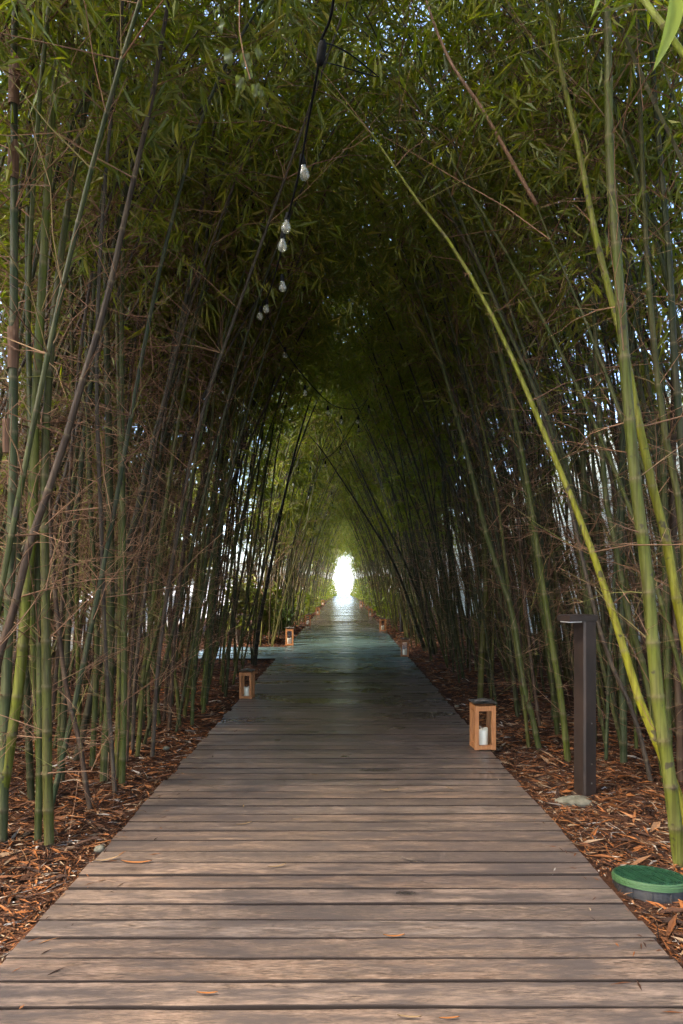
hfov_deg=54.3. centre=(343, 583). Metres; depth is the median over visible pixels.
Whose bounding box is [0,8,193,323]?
bamboo cane
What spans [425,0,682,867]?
bamboo cane
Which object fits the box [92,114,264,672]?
bamboo cane
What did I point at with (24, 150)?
bamboo cane
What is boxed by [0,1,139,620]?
bamboo cane
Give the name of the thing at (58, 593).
bamboo cane
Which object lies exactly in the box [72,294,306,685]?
bamboo cane
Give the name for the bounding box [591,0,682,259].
bamboo cane
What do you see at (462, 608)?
bamboo cane
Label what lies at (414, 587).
bamboo cane
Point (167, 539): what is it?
bamboo cane
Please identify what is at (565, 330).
bamboo cane
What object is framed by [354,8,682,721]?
bamboo cane
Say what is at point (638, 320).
bamboo cane
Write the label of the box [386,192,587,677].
bamboo cane
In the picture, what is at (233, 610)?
bamboo cane
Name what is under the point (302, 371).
bamboo cane
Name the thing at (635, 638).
bamboo cane
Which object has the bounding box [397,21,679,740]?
bamboo cane
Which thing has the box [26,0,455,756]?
bamboo cane
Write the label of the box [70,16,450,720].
bamboo cane
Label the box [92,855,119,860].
fallen leaf
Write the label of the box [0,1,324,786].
bamboo cane
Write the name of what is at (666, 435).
bamboo cane
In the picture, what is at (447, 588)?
bamboo cane
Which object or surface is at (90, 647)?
bamboo cane
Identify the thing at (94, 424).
bamboo cane
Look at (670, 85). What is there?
bamboo cane
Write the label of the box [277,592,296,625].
shrub
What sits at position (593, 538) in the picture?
bamboo cane
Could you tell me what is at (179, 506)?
bamboo cane
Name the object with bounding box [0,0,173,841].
bamboo cane
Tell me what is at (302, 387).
bamboo cane
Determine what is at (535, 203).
bamboo cane
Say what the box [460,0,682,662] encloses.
bamboo cane
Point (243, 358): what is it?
bamboo cane
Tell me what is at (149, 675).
bamboo cane
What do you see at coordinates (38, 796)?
bamboo cane
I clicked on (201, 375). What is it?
bamboo cane
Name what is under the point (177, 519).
bamboo cane
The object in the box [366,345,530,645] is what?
bamboo cane
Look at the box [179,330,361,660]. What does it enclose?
bamboo cane
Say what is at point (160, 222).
bamboo cane
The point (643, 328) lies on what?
bamboo cane
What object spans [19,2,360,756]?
bamboo cane
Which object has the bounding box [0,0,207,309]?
bamboo cane
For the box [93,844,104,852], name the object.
pebble
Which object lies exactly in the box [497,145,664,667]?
bamboo cane
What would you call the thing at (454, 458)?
bamboo cane
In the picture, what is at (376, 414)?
bamboo cane
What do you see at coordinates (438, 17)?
bamboo cane
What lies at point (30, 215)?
bamboo cane
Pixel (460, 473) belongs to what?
bamboo cane
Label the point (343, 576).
sky
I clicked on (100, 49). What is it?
bamboo cane
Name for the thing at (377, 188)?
bamboo cane
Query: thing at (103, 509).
bamboo cane
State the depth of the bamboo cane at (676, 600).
3.81 m
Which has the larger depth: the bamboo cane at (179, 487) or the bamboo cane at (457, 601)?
the bamboo cane at (457, 601)
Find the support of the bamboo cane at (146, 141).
on the mulch ground at (464, 701)
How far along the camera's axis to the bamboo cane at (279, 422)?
9.83 m
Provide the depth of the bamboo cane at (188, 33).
5.21 m
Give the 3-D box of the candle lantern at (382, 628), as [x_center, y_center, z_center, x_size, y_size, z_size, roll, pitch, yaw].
[1.190,1.241,20.359,0.199,0.410,0.199,0,0,-6]
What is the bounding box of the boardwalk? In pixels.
[0,594,682,1023]
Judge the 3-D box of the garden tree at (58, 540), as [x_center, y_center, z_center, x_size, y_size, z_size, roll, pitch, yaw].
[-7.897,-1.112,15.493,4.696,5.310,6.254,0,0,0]
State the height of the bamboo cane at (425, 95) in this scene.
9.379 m
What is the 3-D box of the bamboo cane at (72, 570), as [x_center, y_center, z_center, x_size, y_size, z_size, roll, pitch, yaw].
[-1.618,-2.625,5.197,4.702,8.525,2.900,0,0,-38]
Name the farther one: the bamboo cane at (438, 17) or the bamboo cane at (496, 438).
the bamboo cane at (496, 438)
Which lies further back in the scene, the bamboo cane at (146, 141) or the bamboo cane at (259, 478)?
the bamboo cane at (259, 478)
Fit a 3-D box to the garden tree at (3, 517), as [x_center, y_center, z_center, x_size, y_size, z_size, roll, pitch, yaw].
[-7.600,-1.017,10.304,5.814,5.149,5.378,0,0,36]
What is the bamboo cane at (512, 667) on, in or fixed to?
on the mulch ground at (464, 701)
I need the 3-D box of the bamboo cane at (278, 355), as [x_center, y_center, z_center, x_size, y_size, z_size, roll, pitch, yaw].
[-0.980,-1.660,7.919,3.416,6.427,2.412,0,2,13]
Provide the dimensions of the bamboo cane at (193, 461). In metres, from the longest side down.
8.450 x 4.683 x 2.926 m
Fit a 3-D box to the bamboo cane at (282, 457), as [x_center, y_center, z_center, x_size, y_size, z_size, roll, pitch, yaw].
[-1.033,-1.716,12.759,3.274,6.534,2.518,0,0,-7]
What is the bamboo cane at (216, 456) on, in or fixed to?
on the mulch ground at (464, 701)
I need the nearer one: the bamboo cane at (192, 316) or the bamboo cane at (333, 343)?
the bamboo cane at (192, 316)
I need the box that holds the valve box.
[611,865,682,903]
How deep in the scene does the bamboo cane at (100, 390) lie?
6.31 m
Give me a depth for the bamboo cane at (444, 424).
10.58 m
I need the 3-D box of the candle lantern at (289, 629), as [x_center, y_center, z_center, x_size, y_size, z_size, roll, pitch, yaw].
[-1.278,1.230,15.668,0.209,0.432,0.209,0,0,-3]
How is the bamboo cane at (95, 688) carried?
on the mulch ground at (464, 701)
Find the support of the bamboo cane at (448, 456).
on the mulch ground at (464, 701)
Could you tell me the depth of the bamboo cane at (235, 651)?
10.51 m
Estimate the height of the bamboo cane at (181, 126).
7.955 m
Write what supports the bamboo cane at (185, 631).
on the mulch ground at (464, 701)
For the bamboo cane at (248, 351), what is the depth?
8.81 m
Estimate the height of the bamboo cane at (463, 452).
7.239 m
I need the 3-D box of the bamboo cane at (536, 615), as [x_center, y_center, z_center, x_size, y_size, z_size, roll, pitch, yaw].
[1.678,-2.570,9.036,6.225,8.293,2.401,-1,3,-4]
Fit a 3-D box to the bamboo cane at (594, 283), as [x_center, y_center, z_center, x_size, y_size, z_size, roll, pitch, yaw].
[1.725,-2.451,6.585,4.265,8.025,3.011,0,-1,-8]
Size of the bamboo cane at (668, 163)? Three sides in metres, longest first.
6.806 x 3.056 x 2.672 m
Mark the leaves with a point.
(669, 26)
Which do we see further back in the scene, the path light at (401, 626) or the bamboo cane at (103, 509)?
the path light at (401, 626)
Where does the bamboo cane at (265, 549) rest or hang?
on the mulch ground at (464, 701)
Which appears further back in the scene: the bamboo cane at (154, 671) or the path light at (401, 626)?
the path light at (401, 626)
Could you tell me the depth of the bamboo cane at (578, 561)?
7.42 m
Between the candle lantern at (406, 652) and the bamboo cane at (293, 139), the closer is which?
the bamboo cane at (293, 139)
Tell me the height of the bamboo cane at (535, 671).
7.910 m
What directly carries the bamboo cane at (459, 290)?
on the mulch ground at (464, 701)
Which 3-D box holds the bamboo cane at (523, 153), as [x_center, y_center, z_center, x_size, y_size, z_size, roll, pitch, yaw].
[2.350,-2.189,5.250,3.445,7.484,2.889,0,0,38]
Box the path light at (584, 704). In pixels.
[557,614,602,797]
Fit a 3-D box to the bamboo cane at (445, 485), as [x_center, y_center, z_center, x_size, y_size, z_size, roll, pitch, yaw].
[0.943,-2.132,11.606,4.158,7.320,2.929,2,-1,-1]
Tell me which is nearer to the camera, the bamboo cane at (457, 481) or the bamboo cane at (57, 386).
the bamboo cane at (57, 386)
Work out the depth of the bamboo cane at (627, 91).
4.71 m
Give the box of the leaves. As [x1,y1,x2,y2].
[591,0,682,69]
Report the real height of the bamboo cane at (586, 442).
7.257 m
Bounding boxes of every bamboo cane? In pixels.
[0,0,107,247]
[0,0,124,95]
[0,0,161,226]
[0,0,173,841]
[0,0,187,847]
[0,0,202,754]
[0,0,202,767]
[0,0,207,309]
[0,0,224,206]
[0,0,236,730]
[0,0,246,206]
[0,0,248,800]
[0,0,248,848]
[0,0,256,171]
[0,0,258,789]
[0,0,276,170]
[0,0,280,766]
[0,0,321,757]
[0,0,324,424]
[0,0,328,756]
[0,0,332,734]
[0,0,339,746]
[0,0,349,667]
[0,0,365,633]
[0,0,392,795]
[0,0,404,800]
[0,0,468,805]
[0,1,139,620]
[0,1,269,783]
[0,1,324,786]
[0,1,337,661]
[0,2,242,809]
[0,2,245,714]
[0,2,351,760]
[0,2,352,674]
[0,6,134,591]
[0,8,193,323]
[0,38,361,614]
[0,54,271,719]
[0,78,422,748]
[0,79,157,692]
[0,81,130,652]
[0,105,212,666]
[0,326,142,687]
[1,0,412,738]
[1,1,287,669]
[1,3,331,777]
[1,11,166,689]
[1,250,129,691]
[2,0,334,740]
[2,4,291,709]
[3,1,503,716]
[4,0,505,762]
[4,6,453,742]
[4,207,339,679]
[5,1,388,726]
[18,0,218,712]
[19,0,376,729]
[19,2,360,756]
[23,114,338,725]
[25,7,351,752]
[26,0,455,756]
[31,0,306,720]
[50,6,352,708]
[53,2,404,699]
[53,3,388,717]
[54,2,422,718]
[54,51,402,726]
[57,249,220,689]
[58,387,162,652]
[60,143,407,713]
[62,164,210,661]
[62,374,179,680]
[64,70,198,679]
[64,153,279,736]
[69,187,332,603]
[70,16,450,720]
[72,246,268,726]
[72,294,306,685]
[73,0,369,749]
[73,219,274,725]
[82,4,317,655]
[83,38,360,703]
[83,182,346,679]
[83,296,315,676]
[84,272,331,671]
[85,196,262,633]
[87,366,215,676]
[92,0,538,731]
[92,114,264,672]
[92,149,213,660]
[93,332,293,641]
[93,390,198,565]
[94,108,431,714]
[95,275,310,655]
[99,4,439,705]
[100,286,329,672]
[103,0,525,744]
[109,109,400,704]
[110,0,375,725]
[116,290,286,657]
[132,70,362,697]
[133,126,377,690]
[135,96,388,696]
[136,166,430,668]
[136,232,386,661]
[137,116,336,673]
[138,180,346,650]
[141,159,378,694]
[141,419,235,644]
[144,380,250,633]
[145,113,427,698]
[153,391,290,633]
[153,393,265,637]
[160,168,354,703]
[161,34,425,670]
[164,163,398,701]
[164,244,398,684]
[165,203,417,688]
[166,260,358,657]
[167,83,461,692]
[167,234,393,667]
[167,330,317,648]
[167,383,277,659]
[168,190,395,684]
[168,332,341,655]
[169,237,394,691]
[169,288,366,678]
[174,105,362,674]
[174,154,389,645]
[177,239,390,634]
[177,335,317,667]
[178,300,373,663]
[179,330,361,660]
[180,151,391,684]
[182,224,384,652]
[186,268,380,679]
[187,5,360,657]
[192,307,392,659]
[195,336,355,643]
[197,0,682,733]
[204,401,305,663]
[207,287,403,668]
[207,308,331,663]
[228,318,372,659]
[229,303,345,664]
[233,291,394,666]
[242,357,354,665]
[247,0,642,719]
[251,49,595,751]
[253,0,682,823]
[264,9,682,762]
[264,17,570,716]
[267,108,612,685]
[270,0,600,716]
[270,401,437,650]
[274,9,681,782]
[274,119,556,657]
[281,396,435,654]
[286,17,614,735]
[290,43,631,725]
[297,42,599,707]
[297,180,612,681]
[298,124,613,747]
[299,239,456,652]
[299,290,476,666]
[300,168,578,712]
[302,1,680,674]
[304,130,524,697]
[307,80,612,712]
[309,206,580,692]
[316,342,472,657]
[317,334,492,672]
[318,222,501,682]
[318,305,439,660]
[319,259,556,666]
[320,266,510,678]
[323,219,567,701]
[325,0,682,727]
[330,0,682,669]
[330,131,615,705]
[332,270,503,669]
[333,204,532,683]
[333,304,460,645]
[333,317,459,657]
[334,266,567,688]
[335,323,479,663]
[338,0,681,748]
[338,93,677,712]
[340,271,514,621]
[343,178,494,669]
[344,2,682,690]
[344,275,499,661]
[345,292,497,662]
[346,0,682,650]
[348,119,609,668]
[348,240,561,657]
[348,246,560,656]
[349,108,571,698]
[351,260,655,648]
[352,235,602,686]
[352,259,539,628]
[353,160,586,697]
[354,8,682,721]
[354,326,494,659]
[355,314,509,667]
[358,340,519,665]
[360,6,662,727]
[362,355,482,642]
[363,294,513,671]
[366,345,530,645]
[369,115,598,675]
[375,288,614,643]
[379,0,682,726]
[379,115,494,638]
[383,0,682,639]
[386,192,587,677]
[386,224,659,715]
[390,0,681,746]
[393,1,682,261]
[393,1,682,688]
[393,160,680,736]
[395,2,671,711]
[395,133,635,651]
[396,347,557,635]
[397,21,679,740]
[398,122,616,693]
[403,207,575,665]
[404,115,668,680]
[406,0,682,691]
[407,7,682,763]
[408,0,682,781]
[417,122,681,676]
[418,0,682,196]
[421,414,525,575]
[422,0,657,702]
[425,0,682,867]
[425,262,629,658]
[426,158,578,657]
[427,0,682,760]
[427,69,678,701]
[428,0,682,713]
[431,0,682,729]
[432,0,682,301]
[436,248,609,609]
[437,0,682,655]
[437,153,609,671]
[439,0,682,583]
[442,0,682,691]
[450,1,682,581]
[451,203,656,696]
[455,0,682,699]
[458,0,682,750]
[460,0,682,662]
[476,199,656,639]
[485,194,654,632]
[489,12,682,783]
[496,122,682,693]
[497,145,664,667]
[500,359,571,665]
[504,85,682,475]
[512,0,682,253]
[524,0,682,655]
[527,265,647,688]
[541,0,682,405]
[543,53,682,656]
[545,414,611,613]
[547,206,680,714]
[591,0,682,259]
[616,6,678,205]
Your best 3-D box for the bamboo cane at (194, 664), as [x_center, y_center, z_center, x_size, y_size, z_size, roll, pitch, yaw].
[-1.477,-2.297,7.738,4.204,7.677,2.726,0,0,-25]
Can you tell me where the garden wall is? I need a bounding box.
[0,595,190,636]
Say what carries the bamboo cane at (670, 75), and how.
on the mulch ground at (464, 701)
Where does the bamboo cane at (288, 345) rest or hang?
on the mulch ground at (464, 701)
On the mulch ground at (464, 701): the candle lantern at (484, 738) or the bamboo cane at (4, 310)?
the bamboo cane at (4, 310)
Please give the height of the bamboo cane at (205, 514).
8.258 m
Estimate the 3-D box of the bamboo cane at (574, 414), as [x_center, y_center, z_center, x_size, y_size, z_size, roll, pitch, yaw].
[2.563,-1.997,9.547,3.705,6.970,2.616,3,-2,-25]
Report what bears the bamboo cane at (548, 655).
on the mulch ground at (464, 701)
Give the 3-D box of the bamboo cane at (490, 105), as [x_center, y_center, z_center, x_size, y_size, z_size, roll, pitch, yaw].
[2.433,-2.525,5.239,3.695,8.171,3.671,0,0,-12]
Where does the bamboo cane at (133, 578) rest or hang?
on the mulch ground at (464, 701)
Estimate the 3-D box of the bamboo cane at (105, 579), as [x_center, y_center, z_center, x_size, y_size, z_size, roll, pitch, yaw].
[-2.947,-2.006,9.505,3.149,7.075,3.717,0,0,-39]
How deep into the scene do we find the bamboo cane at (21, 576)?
3.88 m
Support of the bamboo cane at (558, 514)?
on the mulch ground at (464, 701)
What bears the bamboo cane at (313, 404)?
on the mulch ground at (464, 701)
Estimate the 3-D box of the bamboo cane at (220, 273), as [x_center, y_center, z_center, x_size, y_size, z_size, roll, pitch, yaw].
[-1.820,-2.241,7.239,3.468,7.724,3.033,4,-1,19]
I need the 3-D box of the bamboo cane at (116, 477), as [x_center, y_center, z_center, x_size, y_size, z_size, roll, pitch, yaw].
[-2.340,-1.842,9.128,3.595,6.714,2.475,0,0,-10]
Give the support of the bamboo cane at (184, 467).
on the mulch ground at (464, 701)
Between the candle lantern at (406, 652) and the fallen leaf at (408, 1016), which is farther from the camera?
the candle lantern at (406, 652)
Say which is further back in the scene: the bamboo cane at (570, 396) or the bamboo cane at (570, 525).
the bamboo cane at (570, 525)
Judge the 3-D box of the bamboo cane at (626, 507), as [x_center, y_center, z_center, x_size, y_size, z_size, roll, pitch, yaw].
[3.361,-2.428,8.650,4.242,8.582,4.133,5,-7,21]
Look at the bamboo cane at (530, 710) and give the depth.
6.54 m
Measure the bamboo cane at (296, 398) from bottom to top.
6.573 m
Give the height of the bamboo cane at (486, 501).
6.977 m
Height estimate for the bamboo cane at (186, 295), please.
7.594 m
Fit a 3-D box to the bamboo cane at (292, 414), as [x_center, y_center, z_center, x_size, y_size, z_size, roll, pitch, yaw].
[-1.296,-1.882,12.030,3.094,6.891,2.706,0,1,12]
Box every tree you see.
[0,60,220,711]
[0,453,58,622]
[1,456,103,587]
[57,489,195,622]
[81,441,239,625]
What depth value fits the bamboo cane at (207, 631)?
7.86 m
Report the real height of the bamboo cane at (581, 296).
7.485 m
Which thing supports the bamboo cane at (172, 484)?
on the mulch ground at (464, 701)
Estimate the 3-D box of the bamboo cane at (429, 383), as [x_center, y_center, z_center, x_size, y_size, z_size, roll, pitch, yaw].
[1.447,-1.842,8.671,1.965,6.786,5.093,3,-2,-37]
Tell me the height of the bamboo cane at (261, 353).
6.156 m
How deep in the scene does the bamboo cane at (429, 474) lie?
12.31 m
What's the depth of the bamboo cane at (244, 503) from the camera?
9.38 m
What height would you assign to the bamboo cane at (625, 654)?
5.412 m
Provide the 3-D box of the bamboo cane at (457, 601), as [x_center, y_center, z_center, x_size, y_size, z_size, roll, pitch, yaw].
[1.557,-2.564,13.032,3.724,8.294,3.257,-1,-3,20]
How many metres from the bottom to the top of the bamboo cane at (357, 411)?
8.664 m
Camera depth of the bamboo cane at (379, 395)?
10.00 m
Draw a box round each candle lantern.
[239,668,255,698]
[285,627,293,644]
[305,614,310,625]
[379,618,385,630]
[400,638,408,656]
[468,698,496,749]
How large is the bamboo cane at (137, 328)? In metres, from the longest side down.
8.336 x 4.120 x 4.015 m
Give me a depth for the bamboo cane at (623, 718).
5.50 m
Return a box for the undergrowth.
[276,574,418,621]
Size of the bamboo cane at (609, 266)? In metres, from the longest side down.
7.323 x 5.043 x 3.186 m
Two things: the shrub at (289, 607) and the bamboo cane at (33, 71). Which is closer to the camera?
the bamboo cane at (33, 71)
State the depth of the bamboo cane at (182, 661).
10.63 m
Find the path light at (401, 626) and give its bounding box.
[397,591,404,631]
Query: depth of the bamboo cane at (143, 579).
7.17 m
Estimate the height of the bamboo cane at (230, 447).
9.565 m
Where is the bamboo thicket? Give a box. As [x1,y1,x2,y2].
[0,0,682,744]
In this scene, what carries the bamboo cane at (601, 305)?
on the mulch ground at (464, 701)
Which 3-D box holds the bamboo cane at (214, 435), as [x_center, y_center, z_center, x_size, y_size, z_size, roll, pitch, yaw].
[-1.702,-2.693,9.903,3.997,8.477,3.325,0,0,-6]
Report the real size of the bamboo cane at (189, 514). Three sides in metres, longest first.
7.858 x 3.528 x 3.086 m
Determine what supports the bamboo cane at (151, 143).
on the mulch ground at (464, 701)
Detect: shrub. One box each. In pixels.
[220,568,259,643]
[242,581,285,639]
[263,604,293,633]
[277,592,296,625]
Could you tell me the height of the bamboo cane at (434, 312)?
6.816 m
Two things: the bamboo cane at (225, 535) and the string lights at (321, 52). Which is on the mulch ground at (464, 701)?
the bamboo cane at (225, 535)
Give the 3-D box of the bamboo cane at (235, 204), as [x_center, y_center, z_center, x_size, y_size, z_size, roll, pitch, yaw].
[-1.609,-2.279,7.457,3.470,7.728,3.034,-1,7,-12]
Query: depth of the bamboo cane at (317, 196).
5.99 m
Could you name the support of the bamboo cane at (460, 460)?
on the mulch ground at (464, 701)
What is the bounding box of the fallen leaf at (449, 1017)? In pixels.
[439,1016,459,1018]
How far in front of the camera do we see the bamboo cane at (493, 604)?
8.64 m
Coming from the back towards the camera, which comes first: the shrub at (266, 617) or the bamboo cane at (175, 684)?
the shrub at (266, 617)
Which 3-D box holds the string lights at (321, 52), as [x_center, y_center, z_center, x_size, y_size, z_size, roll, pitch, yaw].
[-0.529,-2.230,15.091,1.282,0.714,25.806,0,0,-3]
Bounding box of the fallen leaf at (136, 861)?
[121,860,151,862]
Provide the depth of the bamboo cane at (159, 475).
10.32 m
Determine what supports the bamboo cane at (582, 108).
on the mulch ground at (464, 701)
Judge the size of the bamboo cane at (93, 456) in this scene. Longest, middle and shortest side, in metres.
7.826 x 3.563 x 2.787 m
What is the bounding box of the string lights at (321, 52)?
[258,0,378,517]
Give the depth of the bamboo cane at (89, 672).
10.09 m
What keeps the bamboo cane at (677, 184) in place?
on the mulch ground at (464, 701)
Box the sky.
[0,0,682,584]
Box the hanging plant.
[213,0,264,99]
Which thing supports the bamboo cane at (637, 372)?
on the mulch ground at (464, 701)
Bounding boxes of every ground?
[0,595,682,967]
[51,585,355,650]
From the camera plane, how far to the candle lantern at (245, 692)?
8.38 m
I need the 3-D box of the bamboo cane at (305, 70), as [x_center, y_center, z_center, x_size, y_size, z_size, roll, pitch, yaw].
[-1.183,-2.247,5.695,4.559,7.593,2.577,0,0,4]
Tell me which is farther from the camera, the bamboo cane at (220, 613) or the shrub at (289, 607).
the shrub at (289, 607)
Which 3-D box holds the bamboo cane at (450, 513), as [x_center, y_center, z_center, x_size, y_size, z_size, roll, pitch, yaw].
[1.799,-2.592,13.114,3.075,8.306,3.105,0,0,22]
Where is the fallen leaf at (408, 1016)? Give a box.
[397,1014,420,1017]
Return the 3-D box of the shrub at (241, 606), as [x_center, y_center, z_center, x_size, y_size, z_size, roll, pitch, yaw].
[-2.524,0.524,16.236,1.023,1.960,1.218,0,0,-34]
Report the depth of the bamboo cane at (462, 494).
12.97 m
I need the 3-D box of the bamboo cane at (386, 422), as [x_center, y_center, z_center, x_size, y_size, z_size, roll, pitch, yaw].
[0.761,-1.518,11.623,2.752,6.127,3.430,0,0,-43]
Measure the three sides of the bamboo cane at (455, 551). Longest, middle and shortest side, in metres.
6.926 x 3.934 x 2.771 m
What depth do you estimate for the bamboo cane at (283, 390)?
9.44 m
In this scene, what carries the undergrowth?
on the mulch ground at (464, 701)
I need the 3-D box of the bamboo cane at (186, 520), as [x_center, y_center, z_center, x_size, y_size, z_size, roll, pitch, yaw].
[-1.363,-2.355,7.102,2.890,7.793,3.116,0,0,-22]
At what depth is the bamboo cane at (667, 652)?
4.99 m
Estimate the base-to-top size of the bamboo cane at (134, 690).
8.150 m
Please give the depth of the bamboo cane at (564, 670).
9.83 m
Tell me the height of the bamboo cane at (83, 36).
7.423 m
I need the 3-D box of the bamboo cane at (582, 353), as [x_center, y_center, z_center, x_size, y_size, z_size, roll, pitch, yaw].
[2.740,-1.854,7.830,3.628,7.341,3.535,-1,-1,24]
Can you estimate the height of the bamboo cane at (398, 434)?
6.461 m
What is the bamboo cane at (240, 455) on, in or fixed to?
on the mulch ground at (464, 701)
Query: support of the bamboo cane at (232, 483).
on the mulch ground at (464, 701)
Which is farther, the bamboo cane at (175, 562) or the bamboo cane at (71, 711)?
the bamboo cane at (175, 562)
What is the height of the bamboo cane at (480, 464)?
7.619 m
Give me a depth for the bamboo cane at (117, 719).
5.29 m
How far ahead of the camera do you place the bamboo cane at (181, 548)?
12.46 m
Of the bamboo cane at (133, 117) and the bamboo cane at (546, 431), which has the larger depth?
the bamboo cane at (546, 431)
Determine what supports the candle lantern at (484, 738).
on the boardwalk
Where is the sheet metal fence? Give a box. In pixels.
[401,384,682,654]
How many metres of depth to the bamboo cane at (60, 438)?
7.90 m
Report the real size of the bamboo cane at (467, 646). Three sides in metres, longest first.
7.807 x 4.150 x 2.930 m
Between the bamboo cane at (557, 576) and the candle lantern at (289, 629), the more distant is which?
the candle lantern at (289, 629)
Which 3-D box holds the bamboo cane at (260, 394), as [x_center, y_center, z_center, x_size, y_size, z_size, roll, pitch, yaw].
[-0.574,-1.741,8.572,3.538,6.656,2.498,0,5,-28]
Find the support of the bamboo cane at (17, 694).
on the mulch ground at (464, 701)
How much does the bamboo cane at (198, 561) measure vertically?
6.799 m
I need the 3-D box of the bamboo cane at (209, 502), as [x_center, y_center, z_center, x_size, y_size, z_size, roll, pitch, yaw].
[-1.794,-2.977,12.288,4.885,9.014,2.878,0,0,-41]
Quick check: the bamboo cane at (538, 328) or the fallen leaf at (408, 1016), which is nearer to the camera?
the fallen leaf at (408, 1016)
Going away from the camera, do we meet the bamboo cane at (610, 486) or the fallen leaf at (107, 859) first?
the fallen leaf at (107, 859)
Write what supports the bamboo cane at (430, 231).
on the mulch ground at (464, 701)
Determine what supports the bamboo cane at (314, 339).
on the mulch ground at (464, 701)
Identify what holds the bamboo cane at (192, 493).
on the mulch ground at (464, 701)
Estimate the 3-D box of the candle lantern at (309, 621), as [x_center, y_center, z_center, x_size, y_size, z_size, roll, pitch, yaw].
[-1.243,1.241,23.078,0.199,0.410,0.199,0,0,-5]
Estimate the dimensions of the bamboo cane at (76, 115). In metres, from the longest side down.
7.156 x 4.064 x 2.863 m
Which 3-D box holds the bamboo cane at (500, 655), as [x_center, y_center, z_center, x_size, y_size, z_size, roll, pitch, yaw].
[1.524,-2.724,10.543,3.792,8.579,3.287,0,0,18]
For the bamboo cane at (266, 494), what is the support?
on the mulch ground at (464, 701)
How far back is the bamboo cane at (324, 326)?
9.22 m
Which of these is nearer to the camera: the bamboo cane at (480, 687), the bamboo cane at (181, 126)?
the bamboo cane at (181, 126)
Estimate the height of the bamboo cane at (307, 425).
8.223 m
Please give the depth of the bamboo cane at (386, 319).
8.93 m
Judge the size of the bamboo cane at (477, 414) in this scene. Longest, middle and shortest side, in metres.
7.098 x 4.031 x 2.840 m
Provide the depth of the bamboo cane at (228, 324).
6.36 m
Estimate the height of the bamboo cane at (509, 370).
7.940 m
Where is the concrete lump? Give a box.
[554,795,593,806]
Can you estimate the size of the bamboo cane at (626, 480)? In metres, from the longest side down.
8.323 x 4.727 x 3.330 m
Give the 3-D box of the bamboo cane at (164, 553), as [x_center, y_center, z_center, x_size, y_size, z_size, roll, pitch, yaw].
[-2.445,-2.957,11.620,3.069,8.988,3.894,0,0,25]
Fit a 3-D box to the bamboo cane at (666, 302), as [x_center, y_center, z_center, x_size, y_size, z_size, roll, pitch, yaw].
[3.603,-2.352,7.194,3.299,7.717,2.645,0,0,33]
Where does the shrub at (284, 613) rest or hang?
on the mulch ground at (464, 701)
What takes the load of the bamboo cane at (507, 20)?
on the mulch ground at (464, 701)
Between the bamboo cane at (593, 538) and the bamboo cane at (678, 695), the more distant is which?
the bamboo cane at (593, 538)
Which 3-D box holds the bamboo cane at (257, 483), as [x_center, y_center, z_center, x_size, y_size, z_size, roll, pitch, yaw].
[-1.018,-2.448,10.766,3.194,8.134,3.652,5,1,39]
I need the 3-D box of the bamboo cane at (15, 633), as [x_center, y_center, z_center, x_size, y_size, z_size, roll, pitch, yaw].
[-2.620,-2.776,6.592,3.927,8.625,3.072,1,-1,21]
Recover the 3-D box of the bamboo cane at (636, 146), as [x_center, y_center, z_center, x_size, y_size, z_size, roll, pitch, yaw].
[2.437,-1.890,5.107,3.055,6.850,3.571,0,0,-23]
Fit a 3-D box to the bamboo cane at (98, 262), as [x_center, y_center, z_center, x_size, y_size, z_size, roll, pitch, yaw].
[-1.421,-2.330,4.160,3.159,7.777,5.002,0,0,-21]
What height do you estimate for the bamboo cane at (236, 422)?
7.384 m
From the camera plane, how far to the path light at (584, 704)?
4.67 m
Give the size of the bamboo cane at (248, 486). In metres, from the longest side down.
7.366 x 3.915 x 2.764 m
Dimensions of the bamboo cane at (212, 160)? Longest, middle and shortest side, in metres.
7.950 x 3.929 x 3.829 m
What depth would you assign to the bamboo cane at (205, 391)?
6.91 m
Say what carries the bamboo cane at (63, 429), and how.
on the mulch ground at (464, 701)
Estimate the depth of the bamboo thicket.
9.71 m
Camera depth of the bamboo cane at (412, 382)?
9.77 m
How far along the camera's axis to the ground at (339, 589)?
131.09 m
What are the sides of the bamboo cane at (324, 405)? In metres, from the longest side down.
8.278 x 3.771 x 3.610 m
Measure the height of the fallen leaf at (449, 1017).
0.006 m
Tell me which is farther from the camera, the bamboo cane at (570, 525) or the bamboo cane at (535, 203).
the bamboo cane at (570, 525)
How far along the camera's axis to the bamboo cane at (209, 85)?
5.80 m
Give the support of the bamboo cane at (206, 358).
on the mulch ground at (464, 701)
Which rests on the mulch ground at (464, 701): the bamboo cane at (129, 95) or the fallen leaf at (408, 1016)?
the bamboo cane at (129, 95)
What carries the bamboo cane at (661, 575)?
on the mulch ground at (464, 701)
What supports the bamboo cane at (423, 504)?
on the mulch ground at (464, 701)
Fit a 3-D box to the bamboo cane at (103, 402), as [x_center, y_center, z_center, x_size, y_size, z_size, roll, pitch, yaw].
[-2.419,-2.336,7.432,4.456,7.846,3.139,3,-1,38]
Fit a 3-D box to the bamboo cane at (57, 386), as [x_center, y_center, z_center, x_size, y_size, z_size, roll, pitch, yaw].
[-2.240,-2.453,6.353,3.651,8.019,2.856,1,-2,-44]
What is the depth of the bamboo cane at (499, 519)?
6.87 m
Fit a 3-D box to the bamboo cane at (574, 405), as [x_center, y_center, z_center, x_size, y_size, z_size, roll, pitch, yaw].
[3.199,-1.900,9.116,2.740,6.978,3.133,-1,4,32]
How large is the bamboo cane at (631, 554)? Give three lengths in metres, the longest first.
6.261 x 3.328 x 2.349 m

